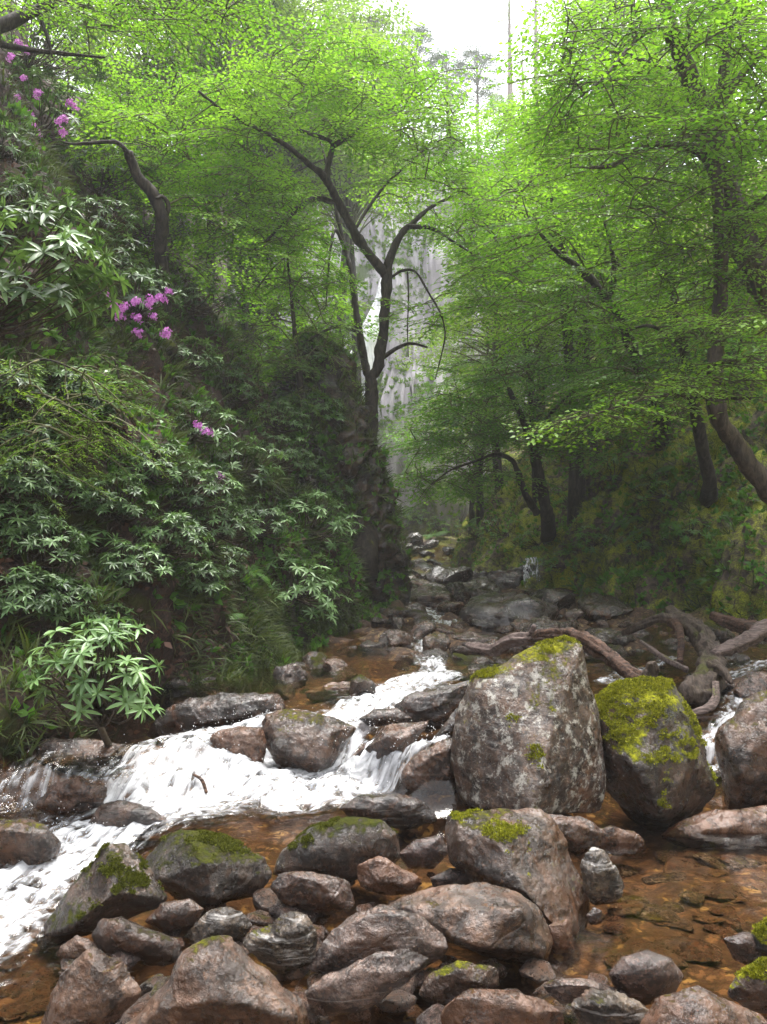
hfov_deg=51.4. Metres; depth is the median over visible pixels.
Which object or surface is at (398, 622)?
stone
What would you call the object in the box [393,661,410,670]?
stone
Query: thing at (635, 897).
stone
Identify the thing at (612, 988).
pebble
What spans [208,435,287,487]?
rhododendron
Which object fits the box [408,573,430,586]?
boulder
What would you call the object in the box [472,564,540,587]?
rock ledge
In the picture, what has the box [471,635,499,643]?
stone
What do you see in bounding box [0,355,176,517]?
hemlock tree
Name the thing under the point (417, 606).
stone
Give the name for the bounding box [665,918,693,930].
stone
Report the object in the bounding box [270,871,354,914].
boulder
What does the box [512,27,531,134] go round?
birch tree
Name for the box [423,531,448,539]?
fern
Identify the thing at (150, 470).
rhododendron
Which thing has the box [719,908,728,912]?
stone
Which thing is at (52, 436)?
rhododendron
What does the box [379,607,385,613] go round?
stone
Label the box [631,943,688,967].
stone
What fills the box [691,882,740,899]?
stone
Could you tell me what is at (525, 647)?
stone
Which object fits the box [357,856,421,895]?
stone
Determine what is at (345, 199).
broadleaf tree
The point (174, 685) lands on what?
stone
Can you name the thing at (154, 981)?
pebble
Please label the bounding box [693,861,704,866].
stone
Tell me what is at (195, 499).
rhododendron
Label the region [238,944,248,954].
pebble
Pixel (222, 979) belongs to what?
boulder
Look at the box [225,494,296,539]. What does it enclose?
rhododendron
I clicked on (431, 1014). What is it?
pebble
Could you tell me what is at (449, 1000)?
pebble
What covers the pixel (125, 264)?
bush
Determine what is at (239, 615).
fern
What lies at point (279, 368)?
bush
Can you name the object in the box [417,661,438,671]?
stone
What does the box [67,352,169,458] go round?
sapling
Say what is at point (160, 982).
pebble
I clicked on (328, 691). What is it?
boulder
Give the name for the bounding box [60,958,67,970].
pebble
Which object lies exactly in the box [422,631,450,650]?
boulder
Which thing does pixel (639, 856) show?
stone
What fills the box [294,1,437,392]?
broadleaf tree
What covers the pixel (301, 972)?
pebble
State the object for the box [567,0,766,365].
broadleaf tree
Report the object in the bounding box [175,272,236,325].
bush
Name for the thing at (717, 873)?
stone
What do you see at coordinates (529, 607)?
boulder
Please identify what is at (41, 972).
stone
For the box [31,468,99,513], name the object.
rhododendron
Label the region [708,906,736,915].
stone
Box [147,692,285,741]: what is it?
boulder
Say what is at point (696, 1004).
boulder
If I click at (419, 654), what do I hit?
stone
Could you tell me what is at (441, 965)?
pebble
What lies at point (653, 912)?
stone
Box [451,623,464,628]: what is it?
stone
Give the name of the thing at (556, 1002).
pebble
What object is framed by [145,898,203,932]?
stone
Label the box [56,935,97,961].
stone
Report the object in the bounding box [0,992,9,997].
stone
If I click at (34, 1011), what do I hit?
stone
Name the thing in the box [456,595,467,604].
stone
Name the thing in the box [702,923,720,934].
stone
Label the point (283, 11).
broadleaf tree
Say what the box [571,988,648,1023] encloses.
stone
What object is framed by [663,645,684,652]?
stone
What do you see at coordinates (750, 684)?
boulder
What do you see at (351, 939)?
rock slab
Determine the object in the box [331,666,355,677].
stone
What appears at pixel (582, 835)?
rock slab
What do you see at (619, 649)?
stone
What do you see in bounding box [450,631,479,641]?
boulder
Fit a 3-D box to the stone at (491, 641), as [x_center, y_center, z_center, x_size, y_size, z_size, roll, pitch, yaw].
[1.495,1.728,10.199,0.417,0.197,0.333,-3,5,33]
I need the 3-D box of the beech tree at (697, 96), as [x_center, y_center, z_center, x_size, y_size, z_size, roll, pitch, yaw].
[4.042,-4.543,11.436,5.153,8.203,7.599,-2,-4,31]
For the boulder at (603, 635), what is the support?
on the ground
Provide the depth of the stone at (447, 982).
3.02 m
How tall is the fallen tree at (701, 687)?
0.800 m
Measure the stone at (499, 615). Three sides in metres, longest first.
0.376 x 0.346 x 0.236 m
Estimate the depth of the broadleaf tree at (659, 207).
20.45 m
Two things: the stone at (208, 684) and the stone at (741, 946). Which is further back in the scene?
the stone at (208, 684)
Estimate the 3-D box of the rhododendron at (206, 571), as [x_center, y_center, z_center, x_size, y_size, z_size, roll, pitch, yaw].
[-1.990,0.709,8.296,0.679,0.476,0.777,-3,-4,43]
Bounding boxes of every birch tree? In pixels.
[489,0,528,142]
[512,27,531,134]
[513,0,555,98]
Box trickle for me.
[523,557,539,580]
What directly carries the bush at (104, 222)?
on the ground
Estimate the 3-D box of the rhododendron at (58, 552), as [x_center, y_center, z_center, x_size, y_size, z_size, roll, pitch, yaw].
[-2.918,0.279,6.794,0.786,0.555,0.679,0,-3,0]
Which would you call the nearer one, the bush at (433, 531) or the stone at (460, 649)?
the stone at (460, 649)
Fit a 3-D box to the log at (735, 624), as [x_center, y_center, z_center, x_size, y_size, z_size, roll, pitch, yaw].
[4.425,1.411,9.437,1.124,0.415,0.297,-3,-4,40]
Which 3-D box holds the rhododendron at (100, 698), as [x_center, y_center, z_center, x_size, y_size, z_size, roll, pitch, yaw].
[-1.955,1.224,5.308,0.992,1.109,0.906,-3,-4,43]
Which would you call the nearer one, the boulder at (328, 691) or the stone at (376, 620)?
the boulder at (328, 691)
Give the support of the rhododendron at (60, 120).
on the ground
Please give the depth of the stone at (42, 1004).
3.30 m
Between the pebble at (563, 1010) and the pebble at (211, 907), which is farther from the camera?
the pebble at (211, 907)
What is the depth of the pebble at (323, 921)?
3.72 m
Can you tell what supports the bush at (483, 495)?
on the ground
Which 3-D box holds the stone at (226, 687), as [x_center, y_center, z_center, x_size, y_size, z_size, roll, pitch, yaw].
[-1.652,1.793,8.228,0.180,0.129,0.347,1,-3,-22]
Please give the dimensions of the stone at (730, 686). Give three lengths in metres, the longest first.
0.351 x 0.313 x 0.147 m
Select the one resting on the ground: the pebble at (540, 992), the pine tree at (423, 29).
the pine tree at (423, 29)
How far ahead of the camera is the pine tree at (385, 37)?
61.25 m
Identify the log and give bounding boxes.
[639,640,688,672]
[709,611,766,641]
[710,618,766,655]
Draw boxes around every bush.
[0,112,39,164]
[0,169,77,227]
[0,273,43,324]
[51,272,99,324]
[71,194,141,246]
[100,230,150,278]
[117,199,190,252]
[172,333,223,379]
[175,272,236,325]
[203,360,267,406]
[247,397,312,433]
[262,343,326,380]
[293,391,346,422]
[382,427,416,448]
[394,458,418,482]
[400,506,421,520]
[403,503,437,526]
[411,483,450,502]
[426,515,459,534]
[433,471,464,495]
[442,505,468,522]
[448,517,482,543]
[462,483,493,510]
[474,512,522,540]
[513,526,548,551]
[657,514,711,543]
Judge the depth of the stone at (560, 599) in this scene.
14.01 m
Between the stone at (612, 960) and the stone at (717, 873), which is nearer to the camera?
the stone at (612, 960)
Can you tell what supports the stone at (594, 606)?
on the ground
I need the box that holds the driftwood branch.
[465,624,658,677]
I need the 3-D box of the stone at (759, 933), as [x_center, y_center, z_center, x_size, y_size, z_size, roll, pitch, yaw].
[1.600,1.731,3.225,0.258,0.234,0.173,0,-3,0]
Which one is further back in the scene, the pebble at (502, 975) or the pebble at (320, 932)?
the pebble at (320, 932)
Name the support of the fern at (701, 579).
on the ground
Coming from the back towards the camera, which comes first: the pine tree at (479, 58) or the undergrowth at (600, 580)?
the pine tree at (479, 58)
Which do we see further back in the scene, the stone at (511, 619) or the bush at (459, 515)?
the bush at (459, 515)
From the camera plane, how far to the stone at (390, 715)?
6.16 m
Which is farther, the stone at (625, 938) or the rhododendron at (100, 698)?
the rhododendron at (100, 698)
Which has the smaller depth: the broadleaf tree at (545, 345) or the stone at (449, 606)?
the stone at (449, 606)
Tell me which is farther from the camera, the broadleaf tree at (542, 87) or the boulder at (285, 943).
the broadleaf tree at (542, 87)
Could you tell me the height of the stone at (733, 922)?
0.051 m
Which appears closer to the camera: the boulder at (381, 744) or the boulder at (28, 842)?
the boulder at (28, 842)
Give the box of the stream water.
[0,560,766,980]
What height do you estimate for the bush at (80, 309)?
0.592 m
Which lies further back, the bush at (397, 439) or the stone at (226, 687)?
the bush at (397, 439)
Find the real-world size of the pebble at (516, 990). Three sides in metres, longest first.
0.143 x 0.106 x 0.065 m
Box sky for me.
[14,0,766,170]
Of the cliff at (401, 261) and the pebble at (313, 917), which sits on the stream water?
the pebble at (313, 917)
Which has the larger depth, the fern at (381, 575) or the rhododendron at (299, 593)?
the fern at (381, 575)
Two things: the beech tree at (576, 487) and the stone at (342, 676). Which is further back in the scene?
the beech tree at (576, 487)
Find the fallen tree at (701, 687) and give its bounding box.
[621,605,732,715]
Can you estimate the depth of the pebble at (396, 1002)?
2.97 m
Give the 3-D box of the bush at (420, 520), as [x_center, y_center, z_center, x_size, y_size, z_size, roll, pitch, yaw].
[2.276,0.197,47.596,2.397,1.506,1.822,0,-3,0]
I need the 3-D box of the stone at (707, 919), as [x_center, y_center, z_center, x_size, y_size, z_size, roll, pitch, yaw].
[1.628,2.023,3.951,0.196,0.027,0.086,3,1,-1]
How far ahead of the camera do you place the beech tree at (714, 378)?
9.56 m
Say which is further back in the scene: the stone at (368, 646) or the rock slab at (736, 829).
the stone at (368, 646)
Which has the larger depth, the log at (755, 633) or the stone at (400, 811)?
the log at (755, 633)
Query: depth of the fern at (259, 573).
9.96 m
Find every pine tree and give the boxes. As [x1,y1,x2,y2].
[179,4,207,274]
[214,2,243,319]
[357,6,411,143]
[390,21,443,128]
[424,47,471,114]
[451,40,504,149]
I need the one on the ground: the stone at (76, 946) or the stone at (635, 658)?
the stone at (635, 658)
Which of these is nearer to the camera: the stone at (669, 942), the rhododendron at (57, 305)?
the stone at (669, 942)
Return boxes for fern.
[171,619,187,631]
[229,608,245,619]
[244,564,271,587]
[377,571,388,579]
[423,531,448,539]
[463,517,475,528]
[687,576,715,586]
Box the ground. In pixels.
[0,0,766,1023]
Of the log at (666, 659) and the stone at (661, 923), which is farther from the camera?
the log at (666, 659)
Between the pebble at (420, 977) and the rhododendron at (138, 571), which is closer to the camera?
the pebble at (420, 977)
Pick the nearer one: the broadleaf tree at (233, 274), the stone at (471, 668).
the stone at (471, 668)
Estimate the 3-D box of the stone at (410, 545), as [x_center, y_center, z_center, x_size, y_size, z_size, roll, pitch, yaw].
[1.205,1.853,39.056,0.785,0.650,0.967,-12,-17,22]
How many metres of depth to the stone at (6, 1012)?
3.25 m
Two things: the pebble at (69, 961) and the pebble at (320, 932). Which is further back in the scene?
the pebble at (320, 932)
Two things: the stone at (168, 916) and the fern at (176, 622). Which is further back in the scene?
the fern at (176, 622)
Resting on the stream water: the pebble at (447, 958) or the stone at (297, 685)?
the pebble at (447, 958)
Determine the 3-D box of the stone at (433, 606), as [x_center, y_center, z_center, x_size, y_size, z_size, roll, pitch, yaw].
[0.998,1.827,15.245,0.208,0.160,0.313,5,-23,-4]
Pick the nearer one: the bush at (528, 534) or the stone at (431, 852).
the stone at (431, 852)
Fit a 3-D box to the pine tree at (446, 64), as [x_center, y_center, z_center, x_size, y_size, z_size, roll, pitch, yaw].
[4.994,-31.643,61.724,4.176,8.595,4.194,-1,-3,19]
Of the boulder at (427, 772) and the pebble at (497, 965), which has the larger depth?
the boulder at (427, 772)
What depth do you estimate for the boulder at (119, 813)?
4.87 m
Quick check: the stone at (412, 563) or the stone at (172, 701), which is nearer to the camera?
the stone at (172, 701)
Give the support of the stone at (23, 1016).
on the ground
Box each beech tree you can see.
[0,0,285,80]
[17,43,390,385]
[377,334,675,544]
[416,150,709,446]
[421,82,645,528]
[482,0,766,322]
[502,19,766,503]
[533,243,766,507]
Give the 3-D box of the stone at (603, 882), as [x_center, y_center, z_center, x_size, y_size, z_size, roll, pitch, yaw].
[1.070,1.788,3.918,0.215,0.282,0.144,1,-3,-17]
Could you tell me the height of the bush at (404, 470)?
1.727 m
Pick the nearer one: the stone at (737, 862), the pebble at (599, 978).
the pebble at (599, 978)
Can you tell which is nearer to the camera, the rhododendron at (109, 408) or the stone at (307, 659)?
the rhododendron at (109, 408)
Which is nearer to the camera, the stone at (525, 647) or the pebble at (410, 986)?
the pebble at (410, 986)
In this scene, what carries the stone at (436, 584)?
on the ground
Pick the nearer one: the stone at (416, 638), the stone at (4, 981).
the stone at (4, 981)
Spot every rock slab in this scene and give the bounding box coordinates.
[305,948,428,1016]
[307,904,448,974]
[441,988,563,1023]
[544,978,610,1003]
[548,814,601,855]
[661,805,766,849]
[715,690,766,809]
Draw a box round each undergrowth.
[0,0,419,768]
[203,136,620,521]
[444,182,766,626]
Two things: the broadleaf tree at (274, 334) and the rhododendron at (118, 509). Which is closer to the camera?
the rhododendron at (118, 509)
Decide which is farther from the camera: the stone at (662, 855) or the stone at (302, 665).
the stone at (302, 665)
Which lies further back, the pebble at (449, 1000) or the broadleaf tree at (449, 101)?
the broadleaf tree at (449, 101)
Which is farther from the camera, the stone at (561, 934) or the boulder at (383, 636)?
the boulder at (383, 636)
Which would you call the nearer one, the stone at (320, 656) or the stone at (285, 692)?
the stone at (285, 692)
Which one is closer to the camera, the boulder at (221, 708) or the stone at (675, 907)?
the stone at (675, 907)
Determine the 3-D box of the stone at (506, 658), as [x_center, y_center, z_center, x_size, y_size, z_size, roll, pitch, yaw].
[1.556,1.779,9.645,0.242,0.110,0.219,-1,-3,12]
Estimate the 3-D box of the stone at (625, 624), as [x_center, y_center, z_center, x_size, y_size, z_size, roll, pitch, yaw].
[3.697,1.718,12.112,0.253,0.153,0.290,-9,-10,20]
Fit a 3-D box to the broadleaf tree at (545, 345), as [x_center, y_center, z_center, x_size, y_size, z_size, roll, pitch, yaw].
[4.512,-4.458,24.292,6.426,8.628,7.326,1,-3,-9]
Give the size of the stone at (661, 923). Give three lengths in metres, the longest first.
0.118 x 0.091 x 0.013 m
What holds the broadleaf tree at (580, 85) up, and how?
on the ground
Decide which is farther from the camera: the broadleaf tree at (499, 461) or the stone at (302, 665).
the broadleaf tree at (499, 461)
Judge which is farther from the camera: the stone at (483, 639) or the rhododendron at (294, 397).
the rhododendron at (294, 397)
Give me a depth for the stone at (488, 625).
11.88 m
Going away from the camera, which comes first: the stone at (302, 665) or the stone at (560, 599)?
the stone at (302, 665)
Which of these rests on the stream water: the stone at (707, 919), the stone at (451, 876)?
the stone at (451, 876)
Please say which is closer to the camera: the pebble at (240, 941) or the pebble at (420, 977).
the pebble at (420, 977)
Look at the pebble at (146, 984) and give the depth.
3.15 m
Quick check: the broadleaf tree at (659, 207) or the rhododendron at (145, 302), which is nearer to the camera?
the rhododendron at (145, 302)
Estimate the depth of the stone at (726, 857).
4.78 m
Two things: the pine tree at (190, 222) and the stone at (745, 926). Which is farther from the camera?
the pine tree at (190, 222)
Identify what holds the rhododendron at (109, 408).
on the ground
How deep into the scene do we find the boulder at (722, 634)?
10.51 m
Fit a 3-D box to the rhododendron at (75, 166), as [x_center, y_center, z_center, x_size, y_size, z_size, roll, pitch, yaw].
[-4.764,-5.914,13.620,1.935,1.140,1.773,0,-3,0]
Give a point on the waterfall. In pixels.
(370, 345)
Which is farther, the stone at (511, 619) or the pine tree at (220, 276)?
the pine tree at (220, 276)
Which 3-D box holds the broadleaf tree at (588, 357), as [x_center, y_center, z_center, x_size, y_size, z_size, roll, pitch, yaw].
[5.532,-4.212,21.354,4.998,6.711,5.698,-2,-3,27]
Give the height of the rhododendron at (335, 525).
0.915 m
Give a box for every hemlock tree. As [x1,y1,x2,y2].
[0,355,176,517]
[207,259,367,486]
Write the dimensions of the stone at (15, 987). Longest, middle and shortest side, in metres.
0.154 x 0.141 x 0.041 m
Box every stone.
[0,954,21,969]
[0,975,11,985]
[0,977,41,998]
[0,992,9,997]
[0,1002,21,1020]
[13,1003,30,1014]
[14,983,49,1001]
[15,964,53,980]
[17,952,24,958]
[20,1013,28,1019]
[25,1005,44,1015]
[29,999,49,1011]
[32,946,45,952]
[35,776,106,815]
[41,976,58,988]
[52,968,58,976]
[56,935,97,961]
[91,917,181,966]
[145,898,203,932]
[162,678,193,697]
[165,696,189,706]
[188,907,251,944]
[189,676,217,692]
[195,689,218,696]
[219,682,229,692]
[274,684,295,699]
[289,682,301,688]
[295,661,310,671]
[299,688,309,693]
[301,651,317,666]
[302,651,327,664]
[310,662,328,676]
[323,658,347,673]
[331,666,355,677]
[331,671,357,682]
[336,645,356,657]
[340,793,436,829]
[349,674,375,699]
[357,640,387,652]
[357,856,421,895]
[359,708,411,726]
[370,617,391,623]
[371,648,386,654]
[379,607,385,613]
[386,646,394,652]
[387,608,411,616]
[387,629,413,647]
[388,617,404,627]
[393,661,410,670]
[396,655,418,665]
[400,835,447,868]
[404,621,416,627]
[405,532,422,540]
[405,543,413,549]
[405,602,427,613]
[408,561,414,567]
[409,534,423,545]
[409,620,436,642]
[410,570,421,578]
[410,652,438,661]
[412,547,423,553]
[412,558,424,563]
[412,614,432,622]
[413,636,422,642]
[415,562,432,571]
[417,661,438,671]
[418,550,434,556]
[418,665,431,674]
[419,960,499,1005]
[421,648,448,660]
[424,539,439,547]
[424,542,432,549]
[425,558,442,563]
[429,582,444,587]
[430,868,470,886]
[431,602,439,609]
[431,626,454,634]
[434,666,458,678]
[435,601,464,613]
[442,546,453,554]
[445,581,467,595]
[448,646,480,657]
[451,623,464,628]
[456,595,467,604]
[458,664,497,680]
[462,586,492,600]
[467,577,497,587]
[470,618,496,631]
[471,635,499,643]
[472,656,496,665]
[484,583,501,592]
[484,639,509,653]
[493,625,513,633]
[494,611,506,618]
[495,659,506,665]
[503,655,512,660]
[509,616,528,621]
[509,646,521,654]
[510,619,528,631]
[521,645,533,649]
[524,590,533,594]
[530,589,574,609]
[548,919,574,954]
[555,588,575,597]
[559,621,572,627]
[564,608,583,619]
[567,617,578,628]
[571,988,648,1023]
[577,592,635,621]
[580,847,624,905]
[584,653,596,661]
[586,907,601,924]
[596,620,608,627]
[596,825,646,855]
[603,911,623,920]
[603,921,632,934]
[603,952,629,967]
[604,942,617,948]
[605,595,622,602]
[605,631,635,645]
[606,899,643,915]
[608,644,629,657]
[612,862,638,876]
[615,895,648,904]
[618,620,633,627]
[620,936,629,941]
[626,649,646,655]
[626,854,645,858]
[629,624,653,641]
[630,656,641,659]
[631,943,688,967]
[634,903,680,922]
[641,668,665,675]
[641,871,686,884]
[652,921,670,924]
[652,935,686,951]
[655,638,677,645]
[655,849,679,861]
[661,901,684,912]
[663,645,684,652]
[663,856,695,872]
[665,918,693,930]
[675,938,722,962]
[678,890,704,903]
[683,848,706,857]
[691,872,707,878]
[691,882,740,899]
[691,915,726,923]
[692,853,727,870]
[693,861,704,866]
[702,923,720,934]
[708,869,728,877]
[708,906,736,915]
[718,851,739,868]
[718,915,744,932]
[718,927,737,942]
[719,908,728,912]
[723,932,760,964]
[724,681,736,689]
[725,896,746,902]
[728,855,766,868]
[740,921,757,932]
[747,615,757,620]
[751,917,766,956]
[756,663,766,670]
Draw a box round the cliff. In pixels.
[270,338,412,605]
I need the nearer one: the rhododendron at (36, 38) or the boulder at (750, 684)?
the boulder at (750, 684)
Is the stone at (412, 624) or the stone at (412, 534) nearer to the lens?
the stone at (412, 624)
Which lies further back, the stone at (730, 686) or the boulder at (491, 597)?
the boulder at (491, 597)
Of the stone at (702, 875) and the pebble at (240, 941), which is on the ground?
the stone at (702, 875)
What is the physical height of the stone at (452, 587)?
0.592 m
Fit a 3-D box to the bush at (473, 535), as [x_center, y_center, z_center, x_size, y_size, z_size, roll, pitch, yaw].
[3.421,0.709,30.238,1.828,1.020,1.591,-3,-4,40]
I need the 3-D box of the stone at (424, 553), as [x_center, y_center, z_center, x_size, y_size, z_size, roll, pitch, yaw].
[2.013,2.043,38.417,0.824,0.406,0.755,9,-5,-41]
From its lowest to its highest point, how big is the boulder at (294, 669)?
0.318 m
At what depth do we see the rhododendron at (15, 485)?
6.75 m
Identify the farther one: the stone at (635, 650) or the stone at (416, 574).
the stone at (416, 574)
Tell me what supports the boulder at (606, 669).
on the ground
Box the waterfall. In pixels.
[350,278,381,401]
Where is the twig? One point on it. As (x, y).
(201, 779)
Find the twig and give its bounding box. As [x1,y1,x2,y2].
[193,774,207,793]
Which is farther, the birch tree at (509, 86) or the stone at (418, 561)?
the birch tree at (509, 86)
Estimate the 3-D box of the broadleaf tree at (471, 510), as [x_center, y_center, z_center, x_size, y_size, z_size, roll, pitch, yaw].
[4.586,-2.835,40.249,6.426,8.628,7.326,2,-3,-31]
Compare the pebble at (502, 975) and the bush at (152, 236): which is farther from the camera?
the bush at (152, 236)
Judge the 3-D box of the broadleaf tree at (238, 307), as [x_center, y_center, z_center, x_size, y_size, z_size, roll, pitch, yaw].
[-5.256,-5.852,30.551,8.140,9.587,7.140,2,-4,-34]
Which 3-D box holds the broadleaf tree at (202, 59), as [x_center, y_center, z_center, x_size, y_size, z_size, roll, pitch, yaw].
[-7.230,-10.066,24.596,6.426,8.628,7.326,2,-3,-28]
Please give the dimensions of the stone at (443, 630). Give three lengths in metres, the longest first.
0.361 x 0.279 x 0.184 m
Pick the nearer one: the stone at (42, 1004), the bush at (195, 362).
the stone at (42, 1004)
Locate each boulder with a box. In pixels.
[0,818,60,872]
[33,737,141,774]
[36,842,167,948]
[41,947,140,1023]
[88,800,167,837]
[125,935,308,1023]
[146,829,271,908]
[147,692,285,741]
[210,726,266,776]
[243,911,316,974]
[262,709,355,778]
[270,662,308,686]
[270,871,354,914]
[272,816,399,880]
[305,681,379,703]
[342,720,428,781]
[378,629,393,642]
[382,605,425,618]
[388,882,552,965]
[394,680,469,732]
[401,738,456,796]
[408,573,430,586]
[410,584,456,607]
[422,565,472,585]
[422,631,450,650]
[435,705,458,742]
[445,807,589,943]
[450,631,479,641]
[450,635,605,813]
[452,653,479,665]
[459,593,558,628]
[465,591,516,606]
[520,616,559,631]
[589,628,617,641]
[594,675,718,831]
[603,661,636,673]
[608,949,683,1005]
[640,985,766,1023]
[704,622,734,641]
[725,653,750,667]
[727,956,766,1013]
[733,671,766,697]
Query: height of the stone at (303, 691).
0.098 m
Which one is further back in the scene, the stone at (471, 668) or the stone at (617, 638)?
the stone at (617, 638)
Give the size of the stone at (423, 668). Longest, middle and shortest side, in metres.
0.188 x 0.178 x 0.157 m
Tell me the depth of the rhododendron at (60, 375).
7.94 m
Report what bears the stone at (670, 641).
on the ground
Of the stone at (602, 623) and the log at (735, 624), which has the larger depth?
the stone at (602, 623)
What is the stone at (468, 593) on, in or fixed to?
on the ground
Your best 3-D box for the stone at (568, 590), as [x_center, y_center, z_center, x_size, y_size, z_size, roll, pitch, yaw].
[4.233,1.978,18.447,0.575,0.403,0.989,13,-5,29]
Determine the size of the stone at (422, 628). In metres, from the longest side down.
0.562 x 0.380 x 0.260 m
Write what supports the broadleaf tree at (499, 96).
on the ground
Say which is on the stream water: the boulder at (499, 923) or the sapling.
the boulder at (499, 923)
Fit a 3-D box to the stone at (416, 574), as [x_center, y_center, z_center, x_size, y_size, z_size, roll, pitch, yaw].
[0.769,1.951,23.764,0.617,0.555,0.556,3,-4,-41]
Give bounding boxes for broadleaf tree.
[16,0,164,153]
[35,21,180,210]
[46,0,279,276]
[79,0,344,331]
[88,38,250,278]
[106,0,402,374]
[111,0,363,360]
[155,0,377,382]
[170,203,290,342]
[202,238,348,378]
[203,0,421,325]
[248,323,360,382]
[272,0,444,344]
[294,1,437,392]
[391,331,553,525]
[394,263,578,492]
[405,377,527,531]
[408,122,443,167]
[423,89,474,156]
[424,231,649,502]
[430,196,634,439]
[451,159,499,210]
[476,91,524,169]
[484,234,665,463]
[490,111,709,369]
[498,0,710,344]
[503,180,656,369]
[513,0,754,314]
[513,24,766,371]
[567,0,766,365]
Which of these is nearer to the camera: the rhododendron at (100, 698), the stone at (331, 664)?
the rhododendron at (100, 698)
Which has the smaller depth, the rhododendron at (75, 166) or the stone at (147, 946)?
the stone at (147, 946)
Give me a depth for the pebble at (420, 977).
3.17 m
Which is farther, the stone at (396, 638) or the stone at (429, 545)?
the stone at (429, 545)
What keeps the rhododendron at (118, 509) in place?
on the ground
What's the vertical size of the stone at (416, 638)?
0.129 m
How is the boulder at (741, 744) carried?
on the ground
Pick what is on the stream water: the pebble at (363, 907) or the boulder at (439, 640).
the pebble at (363, 907)
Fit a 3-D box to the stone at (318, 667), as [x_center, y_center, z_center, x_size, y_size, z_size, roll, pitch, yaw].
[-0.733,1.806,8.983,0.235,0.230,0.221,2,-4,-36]
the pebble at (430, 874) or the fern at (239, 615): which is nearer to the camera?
the pebble at (430, 874)
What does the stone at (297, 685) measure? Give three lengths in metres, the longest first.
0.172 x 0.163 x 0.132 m
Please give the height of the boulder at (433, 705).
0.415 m
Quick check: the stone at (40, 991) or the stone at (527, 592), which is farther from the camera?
the stone at (527, 592)
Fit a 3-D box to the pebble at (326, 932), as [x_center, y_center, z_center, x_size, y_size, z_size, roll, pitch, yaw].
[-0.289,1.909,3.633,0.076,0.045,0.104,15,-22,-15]
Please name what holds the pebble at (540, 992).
on the stream water
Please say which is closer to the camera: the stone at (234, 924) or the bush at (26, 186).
the stone at (234, 924)
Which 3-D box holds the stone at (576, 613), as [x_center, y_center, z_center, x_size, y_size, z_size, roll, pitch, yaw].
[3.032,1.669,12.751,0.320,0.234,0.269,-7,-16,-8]
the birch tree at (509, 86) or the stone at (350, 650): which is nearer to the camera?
the stone at (350, 650)
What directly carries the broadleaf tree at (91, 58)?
on the ground
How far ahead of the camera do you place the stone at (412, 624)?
12.84 m
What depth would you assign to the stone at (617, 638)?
10.13 m
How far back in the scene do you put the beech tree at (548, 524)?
17.15 m
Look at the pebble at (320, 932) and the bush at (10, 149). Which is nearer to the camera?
the pebble at (320, 932)
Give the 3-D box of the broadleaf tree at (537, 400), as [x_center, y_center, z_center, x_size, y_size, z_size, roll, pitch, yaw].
[6.177,-7.482,32.243,8.954,10.546,7.854,-1,-3,18]
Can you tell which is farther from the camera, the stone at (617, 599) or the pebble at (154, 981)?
the stone at (617, 599)
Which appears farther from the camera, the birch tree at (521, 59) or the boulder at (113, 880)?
the birch tree at (521, 59)
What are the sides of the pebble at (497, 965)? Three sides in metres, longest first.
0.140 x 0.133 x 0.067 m
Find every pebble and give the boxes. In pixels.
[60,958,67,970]
[66,959,75,966]
[111,951,140,970]
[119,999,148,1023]
[139,974,163,990]
[140,991,150,999]
[141,976,164,994]
[149,976,169,997]
[163,928,181,936]
[171,936,183,949]
[205,902,226,910]
[234,928,253,954]
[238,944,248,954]
[247,910,274,926]
[252,888,280,911]
[269,904,302,919]
[275,965,308,984]
[292,991,318,1023]
[295,986,305,991]
[302,911,318,923]
[307,973,323,987]
[312,924,324,940]
[315,918,327,925]
[317,1015,334,1023]
[318,914,329,918]
[318,925,328,935]
[346,1009,371,1023]
[355,903,371,912]
[374,1007,385,1017]
[376,989,416,1015]
[400,975,416,994]
[405,1004,422,1017]
[416,969,424,987]
[416,1004,444,1023]
[423,967,441,981]
[426,872,435,878]
[437,962,452,967]
[439,955,456,962]
[442,995,456,1005]
[476,958,505,974]
[498,970,507,979]
[504,988,522,993]
[518,958,555,982]
[533,980,553,998]
[550,1000,566,1006]
[553,1005,567,1015]
[563,1014,577,1023]
[565,1004,574,1014]
[588,972,609,985]
[602,984,629,996]
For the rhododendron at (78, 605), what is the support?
on the ground
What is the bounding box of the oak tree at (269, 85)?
[59,5,536,582]
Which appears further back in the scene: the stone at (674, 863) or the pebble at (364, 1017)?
the stone at (674, 863)
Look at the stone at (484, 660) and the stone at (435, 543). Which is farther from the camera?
the stone at (435, 543)
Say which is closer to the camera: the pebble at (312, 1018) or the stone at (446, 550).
the pebble at (312, 1018)
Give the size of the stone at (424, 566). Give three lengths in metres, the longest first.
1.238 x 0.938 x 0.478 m
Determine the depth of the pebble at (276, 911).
3.72 m
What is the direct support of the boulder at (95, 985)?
on the stream water
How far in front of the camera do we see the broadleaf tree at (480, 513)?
34.23 m
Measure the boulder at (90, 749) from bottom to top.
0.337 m
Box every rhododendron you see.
[0,0,115,104]
[0,49,102,153]
[0,193,133,339]
[0,362,59,411]
[0,405,67,454]
[0,446,58,504]
[0,494,63,541]
[0,514,89,568]
[0,561,73,618]
[21,612,165,746]
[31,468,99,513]
[31,571,102,626]
[33,357,98,399]
[50,383,127,427]
[57,129,162,208]
[68,470,160,521]
[70,522,129,550]
[87,538,172,587]
[88,600,135,636]
[91,259,187,338]
[106,433,200,484]
[132,510,217,559]
[159,459,245,510]
[172,394,244,445]
[174,558,230,598]
[188,493,263,542]
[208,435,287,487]
[216,541,253,583]
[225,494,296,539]
[246,431,317,472]
[262,551,351,625]
[271,389,308,417]
[281,489,363,550]
[294,455,354,496]

